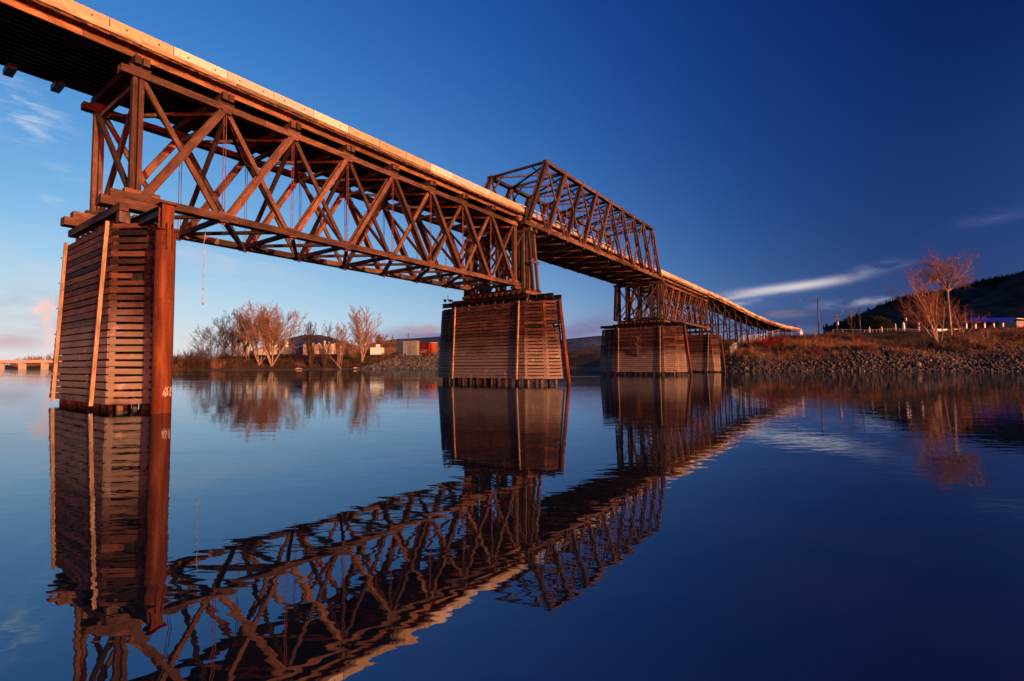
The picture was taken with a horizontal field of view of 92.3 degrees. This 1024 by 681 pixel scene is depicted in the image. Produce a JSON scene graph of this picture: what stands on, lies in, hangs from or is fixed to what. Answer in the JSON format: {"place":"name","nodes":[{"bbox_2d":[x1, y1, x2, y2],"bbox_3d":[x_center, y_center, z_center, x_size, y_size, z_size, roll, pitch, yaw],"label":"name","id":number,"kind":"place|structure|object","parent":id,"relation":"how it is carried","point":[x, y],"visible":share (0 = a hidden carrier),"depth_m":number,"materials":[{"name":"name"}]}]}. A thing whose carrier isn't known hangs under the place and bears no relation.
{"place":"outdoors","nodes":[
{"label":"outdoors","id":0,"kind":"place"},
{"bbox_2d":[261,335,386,353],"bbox_3d":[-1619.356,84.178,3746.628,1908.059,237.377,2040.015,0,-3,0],"label":"hill","id":1,"kind":"structure","parent":0,"point":[300,341],"depth_m":3500.14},
{"bbox_2d":[365,336,604,350],"bbox_3d":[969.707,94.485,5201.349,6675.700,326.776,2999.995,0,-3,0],"label":"mountain","id":2,"kind":"structure","parent":0,"point":[591,342],"depth_m":4989.15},
{"bbox_2d":[0,368,1023,680],"bbox_3d":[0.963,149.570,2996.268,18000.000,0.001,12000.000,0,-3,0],"label":"water","id":3,"kind":"structure","parent":0,"point":[432,526],"depth_m":5.47,"materials":[{"name":"liquid"}]},
{"bbox_2d":[0,360,61,368],"bbox_3d":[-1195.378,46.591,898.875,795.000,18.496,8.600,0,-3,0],"label":"bridge","id":4,"kind":"structure","parent":3,"relation":"in","point":[22,364],"depth_m":895.40,"materials":[{"name":"concrete"}]},
{"bbox_2d":[49,193,161,409],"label":"timber pier","id":5,"kind":"structure","parent":3,"relation":"in","point":[103,340],"depth_m":21.47,"materials":[{"name":"brown wood"}]},
{"bbox_2d":[70,41,522,291],"bbox_3d":[-11.025,-9.405,36.999,6.784,7.666,32.350,-2,-3,35],"label":"deck truss span","id":6,"kind":"object","parent":5,"relation":"on","point":[183,96],"visible":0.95,"depth_m":30.64,"materials":[{"name":"wood"}]},
{"bbox_2d":[0,0,141,95],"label":"approach span","id":7,"kind":"object","parent":6,"relation":"on","point":[60,46],"visible":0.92,"depth_m":22.28,"materials":[{"name":"brown wood"}]},
{"bbox_2d":[50,0,108,25],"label":"concrete barrier","id":8,"kind":"object","parent":7,"relation":"on","point":[86,11],"visible":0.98,"depth_m":21.19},
{"bbox_2d":[109,18,172,53],"bbox_3d":[-17.259,-14.028,22.955,0.245,0.660,2.460,-2,-3,35],"label":"concrete barrier","id":9,"kind":"object","parent":6,"relation":"on","point":[140,35],"visible":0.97,"depth_m":22.84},
{"bbox_2d":[173,47,226,78],"bbox_3d":[-15.808,-13.949,24.990,0.245,0.660,2.460,-2,-3,35],"label":"concrete barrier","id":10,"kind":"object","parent":6,"relation":"on","point":[195,60],"visible":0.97,"depth_m":24.86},
{"bbox_2d":[202,226,205,304],"bbox_3d":[-16.704,-4.068,26.645,0.111,4.302,0.111,1,-3,-32],"label":"hanging rope","id":11,"kind":"object","parent":6,"relation":"hanging from","point":[203,269],"visible":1,"depth_m":26.61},
{"bbox_2d":[227,71,273,99],"bbox_3d":[-14.358,-13.877,27.025,0.245,0.660,2.460,-2,-3,35],"label":"concrete barrier","id":12,"kind":"object","parent":6,"relation":"on","point":[237,79],"visible":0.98,"depth_m":26.90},
{"bbox_2d":[274,92,313,116],"bbox_3d":[-12.908,-13.803,29.060,0.245,0.660,2.460,-2,-3,35],"label":"concrete barrier","id":13,"kind":"object","parent":6,"relation":"on","point":[293,104],"visible":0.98,"depth_m":28.96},
{"bbox_2d":[313,110,348,132],"bbox_3d":[-11.457,-13.727,31.095,0.245,0.660,2.460,-2,-3,35],"label":"concrete barrier","id":14,"kind":"object","parent":6,"relation":"on","point":[330,121],"visible":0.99,"depth_m":30.98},
{"bbox_2d":[348,126,378,145],"bbox_3d":[-10.007,-13.649,33.130,0.245,0.660,2.460,-2,-3,35],"label":"concrete barrier","id":15,"kind":"object","parent":6,"relation":"on","point":[362,135],"visible":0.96,"depth_m":33.00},
{"bbox_2d":[379,140,405,158],"bbox_3d":[-8.556,-13.567,35.164,0.245,0.660,2.460,-2,-3,35],"label":"concrete barrier","id":16,"kind":"object","parent":6,"relation":"on","point":[392,149],"visible":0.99,"depth_m":35.04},
{"bbox_2d":[406,152,430,169],"bbox_3d":[-7.106,-13.482,37.199,0.245,0.660,2.460,-2,-3,35],"label":"concrete barrier","id":17,"kind":"object","parent":6,"relation":"on","point":[417,160],"visible":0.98,"depth_m":37.08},
{"bbox_2d":[430,163,452,178],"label":"concrete barrier","id":18,"kind":"object","parent":6,"relation":"on","point":[439,170],"visible":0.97,"depth_m":39.13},
{"bbox_2d":[452,173,471,187],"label":"concrete barrier","id":19,"kind":"object","parent":6,"relation":"on","point":[462,180],"visible":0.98,"depth_m":41.16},
{"bbox_2d":[472,183,489,195],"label":"concrete barrier","id":20,"kind":"object","parent":6,"relation":"on","point":[480,189],"visible":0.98,"depth_m":43.17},
{"bbox_2d":[490,191,506,203],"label":"concrete barrier","id":21,"kind":"object","parent":6,"relation":"on","point":[498,197],"visible":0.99,"depth_m":45.23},
{"bbox_2d":[506,199,521,209],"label":"concrete barrier","id":22,"kind":"object","parent":6,"relation":"on","point":[514,204],"visible":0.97,"depth_m":47.31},
{"bbox_2d":[150,201,179,413],"bbox_3d":[-14.009,-0.335,19.764,0.790,10.440,0.720,-2,-3,35],"label":"pipe pile","id":23,"kind":"object","parent":3,"relation":"in","point":[163,320],"visible":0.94,"depth_m":19.59,"materials":[{"name":"metal"}]},
{"bbox_2d":[438,286,570,383],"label":"timber pier","id":24,"kind":"structure","parent":3,"relation":"in","point":[512,333],"depth_m":48.20,"materials":[{"name":"brown wood"}]},
{"bbox_2d":[464,227,539,294],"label":"post tower","id":25,"kind":"structure","parent":24,"relation":"on","point":[526,240],"depth_m":49.00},
{"bbox_2d":[599,318,692,374],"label":"timber pier","id":26,"kind":"structure","parent":3,"relation":"in","point":[663,348],"depth_m":81.11,"materials":[{"name":"brown wood"}]},
{"bbox_2d":[613,280,666,321],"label":"post tower","id":27,"kind":"structure","parent":26,"relation":"on","point":[660,297],"depth_m":81.99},
{"bbox_2d":[464,158,663,285],"bbox_3d":[9.924,-14.250,66.713,7.983,8.358,41.018,-2,-3,35],"label":"through truss span","id":28,"kind":"object","parent":27,"relation":"on","point":[563,246],"visible":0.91,"depth_m":61.44,"materials":[{"name":"wood"}]},
{"bbox_2d":[623,274,708,329],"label":"deck truss span","id":29,"kind":"object","parent":26,"relation":"on","point":[677,292],"visible":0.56,"depth_m":93.35,"materials":[{"name":"wood"}]},
{"bbox_2d":[684,328,725,371],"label":"timber pier","id":30,"kind":"structure","parent":3,"relation":"in","point":[704,350],"depth_m":106.03,"materials":[{"name":"brown wood"}]},
{"bbox_2d":[0,0,1023,364],"label":"sky","id":31,"kind":"structure","parent":0,"point":[780,156],"materials":[{"name":"blue"}]},
{"bbox_2d":[5,327,1023,370],"bbox_3d":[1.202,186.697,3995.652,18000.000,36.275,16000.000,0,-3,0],"label":"ground","id":32,"kind":"structure","parent":0,"point":[585,359],"depth_m":123.93,"materials":[{"name":"soil"}]},
{"bbox_2d":[5,354,182,366],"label":"woodland","id":33,"kind":"object","parent":32,"relation":"on","point":[33,364],"visible":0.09,"depth_m":996.38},
{"bbox_2d":[173,350,181,368],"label":"thicket","id":34,"kind":"object","parent":32,"relation":"on","point":[176,359],"visible":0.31,"depth_m":260.48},
{"bbox_2d":[173,359,186,369],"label":"thicket","id":35,"kind":"object","parent":32,"relation":"on","point":[175,366],"visible":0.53,"depth_m":255.42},
{"bbox_2d":[177,356,195,369],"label":"thicket","id":36,"kind":"object","parent":32,"relation":"on","point":[186,364],"visible":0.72,"depth_m":253.46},
{"bbox_2d":[179,350,202,367],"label":"thicket","id":37,"kind":"object","parent":32,"relation":"on","point":[189,357],"visible":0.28,"depth_m":260.93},
{"bbox_2d":[184,352,204,369],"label":"thicket","id":38,"kind":"object","parent":32,"relation":"on","point":[195,364],"visible":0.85,"depth_m":254.50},
{"bbox_2d":[191,346,215,361],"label":"thicket","id":39,"kind":"object","parent":32,"relation":"on","point":[205,354],"visible":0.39,"depth_m":269.70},
{"bbox_2d":[200,357,211,368],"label":"thicket","id":40,"kind":"object","parent":32,"relation":"on","point":[207,363],"visible":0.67,"depth_m":260.09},
{"bbox_2d":[189,324,243,365],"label":"bare tree","id":41,"kind":"object","parent":32,"relation":"on","point":[211,347],"visible":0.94,"depth_m":261.80,"materials":[{"name":"brown plant"}]},
{"bbox_2d":[211,355,225,368],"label":"thicket","id":42,"kind":"object","parent":32,"relation":"on","point":[219,365],"visible":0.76,"depth_m":257.78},
{"bbox_2d":[209,315,251,363],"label":"bare tree","id":43,"kind":"object","parent":32,"relation":"on","point":[226,337],"visible":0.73,"depth_m":263.93,"materials":[{"name":"brown plant"}]},
{"bbox_2d":[216,307,264,360],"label":"bare tree","id":44,"kind":"object","parent":32,"relation":"on","point":[234,333],"visible":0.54,"depth_m":264.23,"materials":[{"name":"brown plant"}]},
{"bbox_2d":[239,340,247,355],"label":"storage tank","id":45,"kind":"object","parent":32,"relation":"on","point":[240,351],"visible":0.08,"depth_m":320.36,"materials":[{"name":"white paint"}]},
{"bbox_2d":[231,313,260,360],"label":"bare tree","id":46,"kind":"object","parent":32,"relation":"on","point":[246,338],"visible":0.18,"depth_m":272.11,"materials":[{"name":"brown plant"}]},
{"bbox_2d":[231,304,297,364],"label":"bare tree","id":47,"kind":"object","parent":32,"relation":"on","point":[255,334],"visible":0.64,"depth_m":263.10,"materials":[{"name":"brown plant"}]},
{"bbox_2d":[254,348,281,354],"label":"shed","id":48,"kind":"structure","parent":32,"relation":"on","point":[276,351],"depth_m":318.05,"materials":[{"name":"beige metal"}]},
{"bbox_2d":[239,300,309,366],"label":"bare tree","id":49,"kind":"object","parent":32,"relation":"on","point":[265,330],"visible":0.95,"depth_m":259.24,"materials":[{"name":"brown plant"}]},
{"bbox_2d":[282,347,302,354],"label":"shed","id":50,"kind":"structure","parent":32,"relation":"on","point":[298,350],"depth_m":312.97,"materials":[{"name":"grey metal"}]},
{"bbox_2d":[300,321,316,367],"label":"bare tree","id":51,"kind":"object","parent":32,"relation":"on","point":[310,335],"visible":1,"depth_m":257.35,"materials":[{"name":"brown plant"}]},
{"bbox_2d":[218,351,400,368],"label":"bank tan brush","id":52,"kind":"object","parent":32,"relation":"on","point":[331,362],"visible":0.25,"depth_m":262.96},
{"bbox_2d":[185,349,438,368],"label":"bank brush","id":53,"kind":"object","parent":32,"relation":"on","point":[317,360],"visible":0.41,"depth_m":263.17,"materials":[{"name":"plant"}]},
{"bbox_2d":[303,341,335,354],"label":"warehouse","id":54,"kind":"structure","parent":32,"relation":"on","point":[305,352],"depth_m":307.90,"materials":[{"name":"beige metal"}]},
{"bbox_2d":[313,323,333,367],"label":"bare tree","id":55,"kind":"object","parent":32,"relation":"on","point":[322,353],"visible":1,"depth_m":257.00,"materials":[{"name":"brown plant"}]},
{"bbox_2d":[220,344,439,356],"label":"bank woodland","id":56,"kind":"object","parent":32,"relation":"on","point":[387,351],"visible":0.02,"depth_m":349.38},
{"bbox_2d":[329,323,352,366],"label":"bare tree","id":57,"kind":"object","parent":32,"relation":"on","point":[342,344],"visible":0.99,"depth_m":256.43,"materials":[{"name":"brown plant"}]},
{"bbox_2d":[344,339,359,353],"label":"bare tree","id":58,"kind":"object","parent":32,"relation":"on","point":[350,346],"visible":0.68,"depth_m":319.50,"materials":[{"name":"brown plant"}]},
{"bbox_2d":[347,306,382,362],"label":"bare tree","id":59,"kind":"object","parent":32,"relation":"on","point":[357,334],"visible":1,"depth_m":259.36,"materials":[{"name":"brown plant"}]},
{"bbox_2d":[370,347,383,354],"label":"white shed","id":60,"kind":"structure","parent":32,"relation":"on","point":[377,350],"depth_m":296.06,"materials":[{"name":"paint"}]},
{"bbox_2d":[365,332,396,351],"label":"bare tree","id":61,"kind":"object","parent":32,"relation":"on","point":[380,340],"visible":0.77,"depth_m":329.20,"materials":[{"name":"brown plant"}]},
{"bbox_2d":[356,352,438,368],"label":"stony slope","id":62,"kind":"structure","parent":32,"relation":"on","point":[428,364],"depth_m":257.07,"materials":[{"name":"grey stone"}]},
{"bbox_2d":[371,366,439,368],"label":"shore stones","id":63,"kind":"object","parent":32,"relation":"on","point":[413,367],"visible":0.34,"depth_m":247.57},
{"bbox_2d":[397,339,418,354],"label":"boxcar","id":64,"kind":"object","parent":32,"relation":"on","point":[408,347],"visible":1,"depth_m":267.55,"materials":[{"name":"grey paint"}]},
{"bbox_2d":[419,343,430,354],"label":"boxcar","id":65,"kind":"object","parent":32,"relation":"on","point":[424,347],"visible":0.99,"depth_m":268.55,"materials":[{"name":"red paint"}]},
{"bbox_2d":[430,342,436,352],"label":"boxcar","id":66,"kind":"object","parent":32,"relation":"on","point":[434,346],"visible":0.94,"depth_m":270.15,"materials":[{"name":"orange paint"}]},
{"bbox_2d":[682,297,716,371],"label":"trestle bent","id":67,"kind":"object","parent":32,"relation":"on","point":[710,325],"visible":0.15,"depth_m":108.01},
{"bbox_2d":[692,293,802,335],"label":"trestle deck","id":68,"kind":"structure","parent":67,"relation":"on","point":[738,311],"depth_m":136.76,"materials":[{"name":"brown wood"}]},
{"bbox_2d":[686,299,721,371],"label":"trestle bent","id":69,"kind":"object","parent":32,"relation":"on","point":[715,325],"visible":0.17,"depth_m":111.14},
{"bbox_2d":[699,304,730,359],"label":"trestle bent","id":70,"kind":"object","parent":32,"relation":"on","point":[718,324],"visible":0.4,"depth_m":118.23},
{"bbox_2d":[710,309,739,352],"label":"trestle bent","id":71,"kind":"object","parent":32,"relation":"on","point":[728,317],"visible":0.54,"depth_m":126.04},
{"bbox_2d":[722,314,748,345],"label":"trestle bent","id":72,"kind":"object","parent":32,"relation":"on","point":[746,329],"visible":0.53,"depth_m":134.31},
{"bbox_2d":[736,320,758,343],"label":"trestle bent","id":73,"kind":"object","parent":32,"relation":"on","point":[748,330],"visible":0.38,"depth_m":144.03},
{"bbox_2d":[742,343,754,352],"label":"shrub","id":74,"kind":"object","parent":32,"relation":"on","point":[751,349],"visible":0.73,"depth_m":119.23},
{"bbox_2d":[747,324,769,339],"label":"trestle bent","id":75,"kind":"object","parent":32,"relation":"on","point":[758,329],"visible":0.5,"depth_m":151.96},
{"bbox_2d":[731,328,802,350],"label":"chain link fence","id":76,"kind":"object","parent":32,"relation":"on","point":[800,333],"visible":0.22,"depth_m":137.88,"materials":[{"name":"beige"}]},
{"bbox_2d":[754,336,780,347],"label":"shrub","id":77,"kind":"object","parent":32,"relation":"on","point":[769,342],"visible":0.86,"depth_m":124.37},
{"bbox_2d":[759,327,780,337],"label":"trestle bent","id":78,"kind":"object","parent":32,"relation":"on","point":[778,328],"visible":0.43,"depth_m":159.30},
{"bbox_2d":[760,332,794,344],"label":"shrub","id":79,"kind":"object","parent":32,"relation":"on","point":[773,337],"visible":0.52,"depth_m":126.10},
{"bbox_2d":[779,332,805,345],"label":"shrub","id":80,"kind":"object","parent":32,"relation":"on","point":[787,343],"visible":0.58,"depth_m":124.37,"materials":[{"name":"brown plant"}]},
{"bbox_2d":[792,339,811,348],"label":"shrub","id":81,"kind":"object","parent":32,"relation":"on","point":[803,344],"visible":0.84,"depth_m":118.17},
{"bbox_2d":[810,298,819,333],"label":"street lamp","id":82,"kind":"object","parent":32,"relation":"on","point":[818,314],"visible":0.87,"depth_m":172.50,"materials":[{"name":"grey metal"}]},
{"bbox_2d":[812,327,818,345],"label":"sapling","id":83,"kind":"object","parent":32,"relation":"on","point":[816,332],"visible":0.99,"depth_m":117.90,"materials":[{"name":"brown plant"}]},
{"bbox_2d":[818,330,850,338],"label":"shrub","id":84,"kind":"object","parent":32,"relation":"on","point":[838,335],"visible":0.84,"depth_m":129.86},
{"bbox_2d":[845,307,858,339],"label":"sapling","id":85,"kind":"object","parent":32,"relation":"on","point":[851,325],"visible":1,"depth_m":124.16,"materials":[{"name":"brown plant"}]},
{"bbox_2d":[845,335,865,348],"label":"shrub","id":86,"kind":"object","parent":32,"relation":"on","point":[849,346],"visible":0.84,"depth_m":108.70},
{"bbox_2d":[856,340,878,350],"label":"shrub","id":87,"kind":"object","parent":32,"relation":"on","point":[869,346],"visible":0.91,"depth_m":106.24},
{"bbox_2d":[729,352,1009,371],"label":"shoreline boulders","id":88,"kind":"object","parent":32,"relation":"on","point":[990,364],"visible":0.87,"depth_m":100.08,"materials":[{"name":"stone"}]},
{"bbox_2d":[716,345,1023,371],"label":"riprap boulders","id":89,"kind":"object","parent":32,"relation":"on","point":[982,365],"visible":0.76,"depth_m":100.44,"materials":[{"name":"stone"}]},
{"bbox_2d":[720,328,1021,360],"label":"russet brush","id":90,"kind":"object","parent":32,"relation":"on","point":[913,346],"visible":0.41,"depth_m":113.55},
{"bbox_2d":[720,326,1023,360],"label":"dry grass","id":91,"kind":"structure","parent":32,"relation":"on","point":[819,344],"depth_m":114.25,"materials":[{"name":"plant"}]},
{"bbox_2d":[720,324,1023,349],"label":"brown brush","id":92,"kind":"object","parent":32,"relation":"on","point":[1004,327],"visible":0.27,"depth_m":130.15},
{"bbox_2d":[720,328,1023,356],"bbox_3d":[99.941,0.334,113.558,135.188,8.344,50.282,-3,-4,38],"label":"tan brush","id":93,"kind":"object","parent":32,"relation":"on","point":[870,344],"visible":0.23,"depth_m":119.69,"materials":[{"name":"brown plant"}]},
{"bbox_2d":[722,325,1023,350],"bbox_3d":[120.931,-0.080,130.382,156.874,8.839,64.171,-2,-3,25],"label":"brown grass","id":94,"kind":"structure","parent":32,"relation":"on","point":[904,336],"depth_m":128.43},
{"bbox_2d":[861,316,894,332],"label":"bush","id":95,"kind":"object","parent":32,"relation":"on","point":[873,323],"visible":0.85,"depth_m":183.47,"materials":[{"name":"green plant"}]},
{"bbox_2d":[880,332,906,338],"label":"shrub","id":96,"kind":"object","parent":32,"relation":"on","point":[890,336],"visible":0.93,"depth_m":126.65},
{"bbox_2d":[890,343,910,354],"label":"shrub","id":97,"kind":"object","parent":32,"relation":"on","point":[897,350],"visible":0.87,"depth_m":102.45,"materials":[{"name":"brown plant"}]},
{"bbox_2d":[883,262,951,343],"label":"bare tree","id":98,"kind":"object","parent":32,"relation":"on","point":[927,309],"visible":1,"depth_m":117.23,"materials":[{"name":"brown plant"}]},
{"bbox_2d":[902,291,960,332],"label":"bare tree","id":99,"kind":"object","parent":32,"relation":"on","point":[930,315],"visible":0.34,"depth_m":126.08,"materials":[{"name":"brown plant"}]},
{"bbox_2d":[934,339,955,350],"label":"shrub","id":100,"kind":"object","parent":32,"relation":"on","point":[944,346],"visible":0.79,"depth_m":105.50,"materials":[{"name":"brown plant"}]},
{"bbox_2d":[910,247,984,334],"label":"bare tree","id":101,"kind":"object","parent":32,"relation":"on","point":[939,276],"visible":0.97,"depth_m":122.22,"materials":[{"name":"brown plant"}]},
{"bbox_2d":[943,343,967,352],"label":"shrub","id":102,"kind":"object","parent":32,"relation":"on","point":[956,349],"visible":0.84,"depth_m":103.82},
{"bbox_2d":[940,328,975,343],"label":"shrub","id":103,"kind":"object","parent":32,"relation":"on","point":[959,337],"visible":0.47,"depth_m":109.81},
{"bbox_2d":[934,301,989,332],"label":"bare tree","id":104,"kind":"object","parent":32,"relation":"on","point":[955,318],"visible":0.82,"depth_m":126.23,"materials":[{"name":"brown plant"}]},
{"bbox_2d":[945,318,1013,328],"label":"fuel canopy","id":105,"kind":"object","parent":32,"relation":"on","point":[993,320],"visible":0.66,"depth_m":205.64,"materials":[{"name":"blue paint"}]},
{"bbox_2d":[966,331,1005,346],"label":"shrub","id":106,"kind":"object","parent":32,"relation":"on","point":[982,341],"visible":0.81,"depth_m":103.54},
{"bbox_2d":[980,340,996,349],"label":"shrub","id":107,"kind":"object","parent":32,"relation":"on","point":[984,346],"visible":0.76,"depth_m":101.25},
{"bbox_2d":[990,329,1017,336],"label":"shrub","id":108,"kind":"object","parent":32,"relation":"on","point":[1004,333],"visible":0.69,"depth_m":108.99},
{"bbox_2d":[999,318,1023,327],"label":"station shop","id":109,"kind":"structure","parent":32,"relation":"on","point":[1017,322],"depth_m":220.94,"materials":[{"name":"grey metal"}]},
{"bbox_2d":[1008,330,1023,340],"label":"shrub","id":110,"kind":"object","parent":32,"relation":"on","point":[1016,336],"visible":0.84,"depth_m":104.07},
{"bbox_2d":[823,275,1010,333],"bbox_3d":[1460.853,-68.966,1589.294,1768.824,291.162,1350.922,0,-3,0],"label":"hill","id":111,"kind":"structure","parent":0,"point":[968,295],"depth_m":1409.58,"materials":[{"name":"plant"}]},
{"bbox_2d":[823,271,1018,328],"bbox_3d":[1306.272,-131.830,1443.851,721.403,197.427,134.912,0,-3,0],"label":"hill pines","id":112,"kind":"object","parent":111,"relation":"on","point":[899,304],"visible":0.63,"depth_m":1465.72,"materials":[{"name":"plant"}]},
{"bbox_2d":[961,270,1023,328],"bbox_3d":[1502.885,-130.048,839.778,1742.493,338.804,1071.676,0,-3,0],"label":"hill","id":113,"kind":"structure","parent":0,"point":[1004,299],"depth_m":937.16,"materials":[{"name":"plant"}]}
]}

